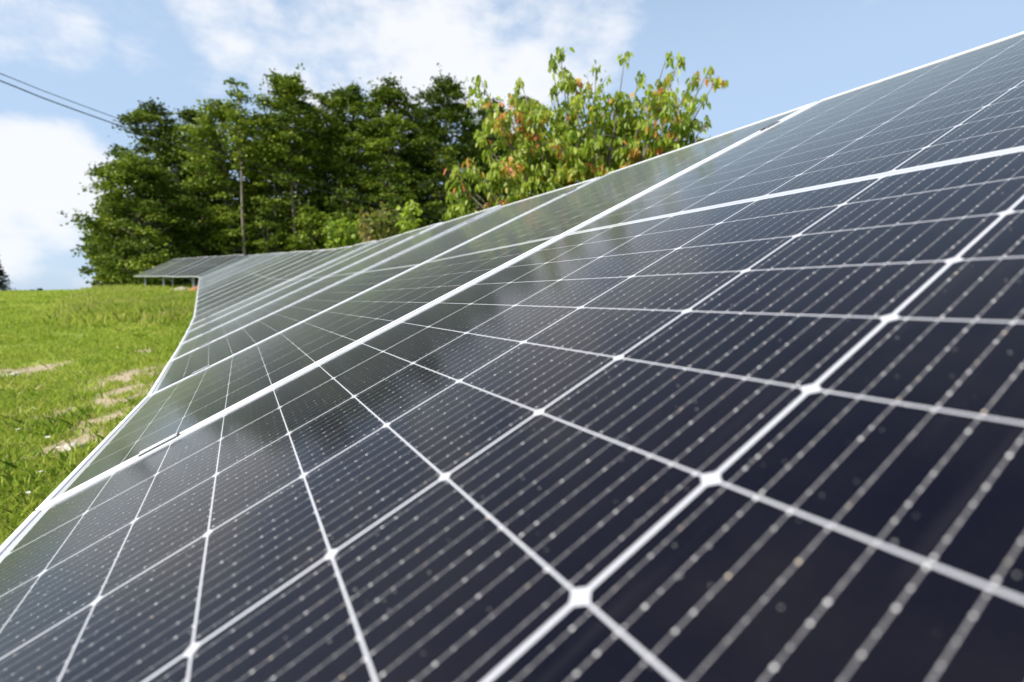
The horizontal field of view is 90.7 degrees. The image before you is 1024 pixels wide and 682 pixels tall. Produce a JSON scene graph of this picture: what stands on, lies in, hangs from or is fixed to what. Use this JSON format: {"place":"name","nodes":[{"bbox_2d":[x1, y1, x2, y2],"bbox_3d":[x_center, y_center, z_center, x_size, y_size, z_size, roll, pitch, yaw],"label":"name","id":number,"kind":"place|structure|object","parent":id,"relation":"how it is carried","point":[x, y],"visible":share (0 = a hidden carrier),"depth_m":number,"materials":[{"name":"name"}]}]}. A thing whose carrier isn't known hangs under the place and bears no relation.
{"place":"outdoors","nodes":[
{"label":"outdoors","id":0,"kind":"place"},
{"bbox_2d":[0,291,176,496],"bbox_3d":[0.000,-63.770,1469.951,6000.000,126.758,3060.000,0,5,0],"label":"ground","id":1,"kind":"structure","parent":0,"point":[38,366],"depth_m":6.28,"materials":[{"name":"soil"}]},
{"bbox_2d":[0,255,15,290],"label":"conifer tree","id":2,"kind":"object","parent":1,"relation":"on","point":[3,287],"visible":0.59,"depth_m":61.94,"materials":[{"name":"green plant"}]},
{"bbox_2d":[61,442,82,450],"bbox_3d":[-3.200,0.773,3.695,0.126,0.057,0.181,-2,5,-22],"label":"stone","id":3,"kind":"object","parent":1,"relation":"on","point":[65,446],"visible":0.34,"depth_m":3.65,"materials":[{"name":"white stone"}]},
{"bbox_2d":[78,234,125,286],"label":"forest tree","id":4,"kind":"object","parent":1,"relation":"on","point":[84,268],"visible":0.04,"depth_m":46.67,"materials":[{"name":"green plant"}]},
{"bbox_2d":[79,205,136,245],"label":"forest tree","id":5,"kind":"object","parent":1,"relation":"on","point":[87,239],"visible":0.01,"depth_m":49.79,"materials":[{"name":"green plant"}]},
{"bbox_2d":[85,196,141,285],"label":"forest tree","id":6,"kind":"object","parent":1,"relation":"on","point":[100,275],"visible":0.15,"depth_m":37.95,"materials":[{"name":"green plant"}]},
{"bbox_2d":[79,231,189,286],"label":"young tree","id":7,"kind":"object","parent":1,"relation":"on","point":[163,254],"visible":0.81,"depth_m":33.23,"materials":[{"name":"green plant"}]},
{"bbox_2d":[57,144,214,285],"bbox_3d":[-26.338,-8.384,36.353,9.363,10.135,8.590,0,5,0],"label":"forest tree","id":8,"kind":"object","parent":1,"relation":"on","point":[140,176],"visible":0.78,"depth_m":34.85,"materials":[{"name":"green plant"}]},
{"bbox_2d":[102,97,207,285],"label":"forest tree","id":9,"kind":"object","parent":1,"relation":"on","point":[139,115],"visible":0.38,"depth_m":40.57,"materials":[{"name":"green plant"}]},
{"bbox_2d":[144,277,191,285],"bbox_3d":[-19.697,-3.808,29.234,5.984,1.985,1.956,4,7,41],"label":"mounting rack","id":10,"kind":"object","parent":1,"relation":"on","point":[163,279],"visible":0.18,"depth_m":30.28,"materials":[{"name":"metal"}]},
{"bbox_2d":[134,259,177,276],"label":"solar panel","id":11,"kind":"object","parent":10,"relation":"on","point":[151,269],"visible":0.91,"depth_m":30.71,"materials":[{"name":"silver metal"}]},
{"bbox_2d":[139,258,185,276],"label":"solar panel","id":12,"kind":"object","parent":10,"relation":"on","point":[160,268],"visible":1,"depth_m":29.85,"materials":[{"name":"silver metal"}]},
{"bbox_2d":[145,258,190,276],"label":"solar panel","id":13,"kind":"object","parent":10,"relation":"on","point":[167,267],"visible":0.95,"depth_m":29.15,"materials":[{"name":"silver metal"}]},
{"bbox_2d":[151,257,199,276],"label":"solar panel","id":14,"kind":"object","parent":10,"relation":"on","point":[173,267],"visible":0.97,"depth_m":28.36,"materials":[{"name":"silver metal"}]},
{"bbox_2d":[158,256,207,276],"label":"solar panel","id":15,"kind":"object","parent":10,"relation":"on","point":[180,267],"visible":0.98,"depth_m":27.48,"materials":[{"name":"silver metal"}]},
{"bbox_2d":[128,112,226,285],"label":"forest tree","id":16,"kind":"object","parent":1,"relation":"on","point":[176,156],"visible":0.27,"depth_m":40.41,"materials":[{"name":"green plant"}]},
{"bbox_2d":[169,287,188,290],"bbox_3d":[-15.934,-2.368,24.410,1.456,0.519,1.141,2,5,22],"label":"earth mound","id":17,"kind":"object","parent":1,"relation":"on","point":[181,288],"visible":0.12,"depth_m":24.14,"materials":[{"name":"beige soil"}]},
{"bbox_2d":[167,225,212,285],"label":"young tree","id":18,"kind":"object","parent":1,"relation":"on","point":[202,247],"visible":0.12,"depth_m":40.39,"materials":[{"name":"green plant"}]},
{"bbox_2d":[150,114,245,255],"bbox_3d":[-24.490,-10.958,40.328,6.097,14.170,5.273,0,5,0],"label":"forest tree","id":19,"kind":"object","parent":1,"relation":"on","point":[202,193],"visible":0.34,"depth_m":39.67,"materials":[{"name":"green plant"}]},
{"bbox_2d":[163,106,234,283],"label":"forest tree","id":20,"kind":"object","parent":1,"relation":"on","point":[188,114],"visible":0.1,"depth_m":43.17,"materials":[{"name":"green plant"}]},
{"bbox_2d":[187,259,236,286],"bbox_3d":[-15.615,-3.268,25.731,4.763,1.955,1.956,4,7,42],"label":"mounting rack","id":21,"kind":"object","parent":1,"relation":"on","point":[193,280],"visible":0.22,"depth_m":24.82,"materials":[{"name":"metal"}]},
{"bbox_2d":[164,256,215,276],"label":"solar panel","id":22,"kind":"object","parent":21,"relation":"on","point":[189,266],"visible":0.98,"depth_m":26.70,"materials":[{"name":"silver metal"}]},
{"bbox_2d":[172,256,222,276],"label":"solar panel","id":23,"kind":"object","parent":21,"relation":"on","point":[197,266],"visible":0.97,"depth_m":26.03,"materials":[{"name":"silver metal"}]},
{"bbox_2d":[179,255,232,276],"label":"solar panel","id":24,"kind":"object","parent":21,"relation":"on","point":[204,266],"visible":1,"depth_m":25.23,"materials":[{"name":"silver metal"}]},
{"bbox_2d":[188,254,243,276],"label":"solar panel","id":25,"kind":"object","parent":21,"relation":"on","point":[218,264],"visible":1,"depth_m":24.36,"materials":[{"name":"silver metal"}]},
{"bbox_2d":[191,142,238,250],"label":"forest tree","id":26,"kind":"object","parent":1,"relation":"on","point":[229,189],"visible":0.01,"depth_m":51.02,"materials":[{"name":"green plant"}]},
{"bbox_2d":[171,97,269,262],"bbox_3d":[-22.891,-11.337,40.264,7.269,14.978,7.413,0,5,0],"label":"forest tree","id":27,"kind":"object","parent":1,"relation":"on","point":[211,180],"visible":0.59,"depth_m":39.07,"materials":[{"name":"green plant"}]},
{"bbox_2d":[201,205,259,265],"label":"young tree","id":28,"kind":"object","parent":1,"relation":"on","point":[234,234],"visible":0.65,"depth_m":38.09,"materials":[{"name":"green plant"}]},
{"bbox_2d":[211,203,257,267],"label":"forest tree","id":29,"kind":"object","parent":1,"relation":"on","point":[237,228],"visible":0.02,"depth_m":47.26,"materials":[{"name":"green plant"}]},
{"bbox_2d":[214,77,261,255],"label":"forest tree","id":30,"kind":"object","parent":1,"relation":"on","point":[239,138],"visible":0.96,"depth_m":36.91,"materials":[{"name":"green plant"}]},
{"bbox_2d":[213,146,279,252],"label":"forest tree","id":31,"kind":"object","parent":1,"relation":"on","point":[236,196],"visible":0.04,"depth_m":52.72,"materials":[{"name":"green plant"}]},
{"bbox_2d":[228,128,278,252],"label":"forest tree","id":32,"kind":"object","parent":1,"relation":"on","point":[257,187],"visible":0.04,"depth_m":41.96,"materials":[{"name":"green plant"}]},
{"bbox_2d":[218,111,302,253],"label":"forest tree","id":33,"kind":"object","parent":1,"relation":"on","point":[263,187],"visible":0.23,"depth_m":40.64,"materials":[{"name":"green plant"}]},
{"bbox_2d":[237,208,296,254],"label":"young tree","id":34,"kind":"object","parent":1,"relation":"on","point":[273,235],"visible":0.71,"depth_m":38.18,"materials":[{"name":"green plant"}]},
{"bbox_2d":[244,205,300,255],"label":"forest tree","id":35,"kind":"object","parent":1,"relation":"on","point":[264,244],"visible":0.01,"depth_m":48.52,"materials":[{"name":"green plant"}]},
{"bbox_2d":[240,105,311,252],"bbox_3d":[-17.973,-10.601,38.925,5.819,13.648,5.523,0,5,0],"label":"forest tree","id":36,"kind":"object","parent":1,"relation":"on","point":[274,201],"visible":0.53,"depth_m":38.05,"materials":[{"name":"green plant"}]},
{"bbox_2d":[258,138,305,247],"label":"forest tree","id":37,"kind":"object","parent":1,"relation":"on","point":[289,192],"visible":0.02,"depth_m":55.32,"materials":[{"name":"green plant"}]},
{"bbox_2d":[242,63,331,250],"bbox_3d":[-17.282,-12.319,39.203,6.460,17.074,5.850,0,5,0],"label":"forest tree","id":38,"kind":"object","parent":1,"relation":"on","point":[289,89],"visible":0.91,"depth_m":38.02,"materials":[{"name":"green plant"}]},
{"bbox_2d":[272,191,321,250],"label":"forest tree","id":39,"kind":"object","parent":1,"relation":"on","point":[295,207],"visible":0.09,"depth_m":47.51,"materials":[{"name":"green plant"}]},
{"bbox_2d":[268,115,327,250],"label":"forest tree","id":40,"kind":"object","parent":1,"relation":"on","point":[297,213],"visible":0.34,"depth_m":40.06,"materials":[{"name":"green plant"}]},
{"bbox_2d":[281,195,331,251],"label":"young tree","id":41,"kind":"object","parent":1,"relation":"on","point":[306,237],"visible":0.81,"depth_m":37.79,"materials":[{"name":"green plant"}]},
{"bbox_2d":[279,149,336,236],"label":"forest tree","id":42,"kind":"object","parent":1,"relation":"on","point":[301,188],"visible":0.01,"depth_m":50.62,"materials":[{"name":"green plant"}]},
{"bbox_2d":[290,196,334,250],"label":"forest tree","id":43,"kind":"object","parent":1,"relation":"on","point":[305,230],"depth_m":48.77,"materials":[{"name":"green plant"}]},
{"bbox_2d":[291,89,360,242],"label":"forest tree","id":44,"kind":"object","parent":1,"relation":"on","point":[317,197],"visible":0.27,"depth_m":41.85,"materials":[{"name":"green plant"}]},
{"bbox_2d":[306,116,366,248],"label":"forest tree","id":45,"kind":"object","parent":1,"relation":"on","point":[333,149],"visible":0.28,"depth_m":40.39,"materials":[{"name":"green plant"}]},
{"bbox_2d":[307,138,371,219],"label":"forest tree","id":46,"kind":"object","parent":1,"relation":"on","point":[341,173],"depth_m":53.17,"materials":[{"name":"green plant"}]},
{"bbox_2d":[320,212,367,249],"bbox_3d":[-3.652,-1.488,11.420,1.022,2.671,1.146,0,5,0],"label":"bush","id":47,"kind":"object","parent":1,"relation":"on","point":[347,237],"visible":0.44,"depth_m":11.04,"materials":[{"name":"green plant"}]},
{"bbox_2d":[320,184,373,239],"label":"young tree","id":48,"kind":"object","parent":1,"relation":"on","point":[349,215],"visible":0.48,"depth_m":38.71,"materials":[{"name":"green plant"}]},
{"bbox_2d":[316,77,394,239],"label":"forest tree","id":49,"kind":"object","parent":1,"relation":"on","point":[350,96],"visible":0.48,"depth_m":40.45,"materials":[{"name":"green plant"}]},
{"bbox_2d":[356,209,371,242],"bbox_3d":[-2.713,-1.111,9.385,0.279,2.663,0.339,0,5,0],"label":"leafy shoot","id":50,"kind":"object","parent":1,"relation":"on","point":[365,231],"visible":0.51,"depth_m":9.31,"materials":[{"name":"green plant"}]},
{"bbox_2d":[352,125,402,202],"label":"forest tree","id":51,"kind":"object","parent":1,"relation":"on","point":[368,165],"visible":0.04,"depth_m":54.39,"materials":[{"name":"green plant"}]},
{"bbox_2d":[357,201,404,241],"bbox_3d":[-2.389,-1.298,9.911,0.933,2.809,0.923,2,5,25],"label":"bush","id":52,"kind":"object","parent":1,"relation":"on","point":[383,223],"visible":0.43,"depth_m":9.62,"materials":[{"name":"green plant"}]},
{"bbox_2d":[350,72,428,235],"bbox_3d":[-9.811,-12.549,40.880,6.245,17.334,6.053,0,5,0],"label":"forest tree","id":53,"kind":"object","parent":1,"relation":"on","point":[387,95],"visible":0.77,"depth_m":39.75,"materials":[{"name":"green plant"}]},
{"bbox_2d":[370,183,429,236],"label":"young tree","id":54,"kind":"object","parent":1,"relation":"on","point":[398,188],"visible":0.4,"depth_m":38.56,"materials":[{"name":"green plant"}]},
{"bbox_2d":[376,114,434,201],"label":"forest tree","id":55,"kind":"object","parent":1,"relation":"on","point":[397,149],"visible":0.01,"depth_m":50.41,"materials":[{"name":"green plant"}]},
{"bbox_2d":[395,200,422,234],"bbox_3d":[-1.704,-1.004,8.443,0.416,2.660,0.446,-2,5,-24],"label":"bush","id":56,"kind":"object","parent":1,"relation":"on","point":[408,221],"visible":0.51,"depth_m":8.31,"materials":[{"name":"green plant"}]},
{"bbox_2d":[391,94,441,228],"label":"forest tree","id":57,"kind":"object","parent":1,"relation":"on","point":[407,155],"visible":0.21,"depth_m":42.84,"materials":[{"name":"green plant"}]},
{"bbox_2d":[421,125,460,223],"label":"forest tree","id":58,"kind":"object","parent":1,"relation":"on","point":[444,163],"visible":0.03,"depth_m":52.54,"materials":[{"name":"green plant"}]},
{"bbox_2d":[398,63,487,227],"bbox_3d":[-5.391,-12.561,40.837,7.644,17.446,7.216,0,5,0],"label":"forest tree","id":59,"kind":"object","parent":1,"relation":"on","point":[451,112],"visible":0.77,"depth_m":39.62,"materials":[{"name":"green plant"}]},
{"bbox_2d":[432,180,466,217],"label":"forest tree","id":60,"kind":"object","parent":1,"relation":"on","point":[443,195],"visible":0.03,"depth_m":48.81,"materials":[{"name":"green plant"}]},
{"bbox_2d":[443,131,485,206],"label":"forest tree","id":61,"kind":"object","parent":1,"relation":"on","point":[464,166],"depth_m":54.41,"materials":[{"name":"green plant"}]},
{"bbox_2d":[454,97,514,215],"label":"forest tree","id":62,"kind":"object","parent":1,"relation":"on","point":[492,138],"visible":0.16,"depth_m":43.39,"materials":[{"name":"green plant"}]},
{"bbox_2d":[506,88,546,197],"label":"forest tree","id":63,"kind":"object","parent":1,"relation":"on","point":[521,98],"visible":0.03,"depth_m":45.04,"materials":[{"name":"green plant"}]},
{"bbox_2d":[442,46,728,220],"bbox_3d":[0.946,-1.539,6.745,3.612,4.334,1.798,0,5,0],"label":"cherry tree","id":64,"kind":"object","parent":1,"relation":"on","point":[563,154],"visible":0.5,"depth_m":6.24,"materials":[{"name":"green plant"}]},
{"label":"rack","id":65,"kind":"object","parent":1,"relation":"on","visible":0},
{"bbox_2d":[199,254,264,281],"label":"solar panel","id":66,"kind":"object","parent":65,"relation":"on","point":[231,268],"visible":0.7,"depth_m":18.66,"materials":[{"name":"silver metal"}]},
{"bbox_2d":[199,253,269,282],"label":"solar panel","id":67,"kind":"object","parent":65,"relation":"on","point":[232,268],"visible":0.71,"depth_m":17.67,"materials":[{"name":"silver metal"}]},
{"bbox_2d":[198,253,272,284],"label":"solar panel","id":68,"kind":"object","parent":65,"relation":"on","point":[235,268],"visible":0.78,"depth_m":16.55,"materials":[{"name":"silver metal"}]},
{"bbox_2d":[198,253,276,286],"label":"solar panel","id":69,"kind":"object","parent":65,"relation":"on","point":[236,269],"visible":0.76,"depth_m":15.62,"materials":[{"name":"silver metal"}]},
{"bbox_2d":[198,252,283,288],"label":"solar panel","id":70,"kind":"object","parent":65,"relation":"on","point":[246,267],"visible":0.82,"depth_m":14.56,"materials":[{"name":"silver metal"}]},
{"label":"rack","id":71,"kind":"object","parent":1,"relation":"on","visible":0},
{"bbox_2d":[196,255,251,277],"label":"solar panel","id":72,"kind":"object","parent":71,"relation":"on","point":[215,269],"visible":0.77,"depth_m":23.47,"materials":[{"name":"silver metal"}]},
{"bbox_2d":[199,255,252,277],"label":"solar panel","id":73,"kind":"object","parent":71,"relation":"on","point":[224,267],"visible":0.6,"depth_m":22.53,"materials":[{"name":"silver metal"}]},
{"bbox_2d":[199,254,257,278],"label":"solar panel","id":74,"kind":"object","parent":71,"relation":"on","point":[228,266],"visible":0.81,"depth_m":21.44,"materials":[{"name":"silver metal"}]},
{"bbox_2d":[199,254,259,279],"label":"solar panel","id":75,"kind":"object","parent":71,"relation":"on","point":[229,266],"visible":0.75,"depth_m":20.48,"materials":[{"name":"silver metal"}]},
{"bbox_2d":[199,254,261,280],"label":"solar panel","id":76,"kind":"object","parent":71,"relation":"on","point":[230,267],"visible":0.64,"depth_m":19.63,"materials":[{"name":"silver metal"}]},
{"bbox_2d":[0,282,197,545],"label":"grass","id":77,"kind":"structure","parent":0,"point":[112,307],"depth_m":7.27,"materials":[{"name":"green plant"}]},
{"bbox_2d":[0,73,444,213],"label":"power line","id":78,"kind":"object","parent":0,"point":[189,142],"visible":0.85,"depth_m":24.66,"materials":[{"name":"black"}]},
{"bbox_2d":[0,80,449,220],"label":"power line","id":79,"kind":"object","parent":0,"point":[185,147],"visible":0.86,"depth_m":23.96,"materials":[{"name":"black"}]},
{"bbox_2d":[0,0,1023,290],"label":"sky","id":80,"kind":"structure","parent":0,"point":[776,57],"materials":[{"name":"blue"}]},
{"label":"rack","id":81,"kind":"object","parent":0,"visible":0},
{"bbox_2d":[169,205,501,360],"bbox_3d":[-1.310,-0.495,3.889,2.427,0.044,1.162,-32,20,-24],"label":"solar panel","id":82,"kind":"object","parent":81,"relation":"on","point":[303,292],"visible":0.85,"depth_m":3.75,"materials":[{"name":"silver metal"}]},
{"bbox_2d":[146,176,600,396],"bbox_3d":[-0.720,-0.399,2.902,2.427,0.042,1.162,-32,20,-25],"label":"solar panel","id":83,"kind":"object","parent":81,"relation":"on","point":[218,350],"visible":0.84,"depth_m":2.73,"materials":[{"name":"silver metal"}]},
{"bbox_2d":[36,101,816,509],"bbox_3d":[-0.135,-0.311,1.862,2.427,0.044,1.163,-31,18,-23],"label":"solar panel","id":84,"kind":"object","parent":81,"relation":"on","point":[202,395],"visible":0.83,"depth_m":1.54,"materials":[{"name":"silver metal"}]},
{"bbox_2d":[0,31,1023,681],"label":"solar panel","id":85,"kind":"object","parent":81,"relation":"on","point":[750,409],"visible":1,"depth_m":0.37,"materials":[{"name":"glass"}]},
{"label":"rack","id":86,"kind":"object","parent":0,"visible":0},
{"bbox_2d":[194,248,336,311],"bbox_3d":[-4.254,-1.089,8.797,2.427,0.044,1.163,-32,23,-24],"label":"solar panel","id":87,"kind":"object","parent":86,"relation":"on","point":[248,285],"visible":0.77,"depth_m":8.79,"materials":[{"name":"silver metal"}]},
{"bbox_2d":[193,246,350,317],"bbox_3d":[-3.660,-0.948,7.826,2.427,0.042,1.162,-32,22,-24],"label":"solar panel","id":88,"kind":"object","parent":86,"relation":"on","point":[253,288],"visible":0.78,"depth_m":7.83,"materials":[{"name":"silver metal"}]},
{"bbox_2d":[190,240,375,324],"bbox_3d":[-3.066,-0.821,6.834,2.427,0.046,1.163,-32,21,-24],"label":"solar panel","id":89,"kind":"object","parent":86,"relation":"on","point":[300,272],"visible":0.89,"depth_m":6.73,"materials":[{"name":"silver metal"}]},
{"bbox_2d":[185,234,400,332],"bbox_3d":[-2.483,-0.699,5.860,2.427,0.044,1.163,-32,20,-24],"label":"solar panel","id":90,"kind":"object","parent":86,"relation":"on","point":[262,295],"visible":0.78,"depth_m":5.78,"materials":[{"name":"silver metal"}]},
{"bbox_2d":[179,222,442,344],"bbox_3d":[-1.896,-0.596,4.871,2.427,0.045,1.163,-32,20,-24],"label":"solar panel","id":91,"kind":"object","parent":86,"relation":"on","point":[253,306],"visible":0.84,"depth_m":4.75,"materials":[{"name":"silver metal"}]},
{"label":"rack","id":92,"kind":"object","parent":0,"visible":0},
{"bbox_2d":[197,252,287,290],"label":"solar panel","id":93,"kind":"object","parent":92,"relation":"on","point":[240,272],"visible":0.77,"depth_m":13.71,"materials":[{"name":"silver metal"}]},
{"bbox_2d":[197,251,295,293],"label":"solar panel","id":94,"kind":"object","parent":92,"relation":"on","point":[242,273],"visible":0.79,"depth_m":12.69,"materials":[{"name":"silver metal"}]},
{"bbox_2d":[196,251,303,297],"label":"solar panel","id":95,"kind":"object","parent":92,"relation":"on","point":[247,274],"visible":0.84,"depth_m":11.66,"materials":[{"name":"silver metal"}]},
{"bbox_2d":[196,251,310,301],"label":"solar panel","id":96,"kind":"object","parent":92,"relation":"on","point":[201,297],"visible":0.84,"depth_m":10.74,"materials":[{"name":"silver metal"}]},
{"bbox_2d":[195,249,324,305],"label":"solar panel","id":97,"kind":"object","parent":92,"relation":"on","point":[256,277],"visible":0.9,"depth_m":9.74,"materials":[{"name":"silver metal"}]}
]}

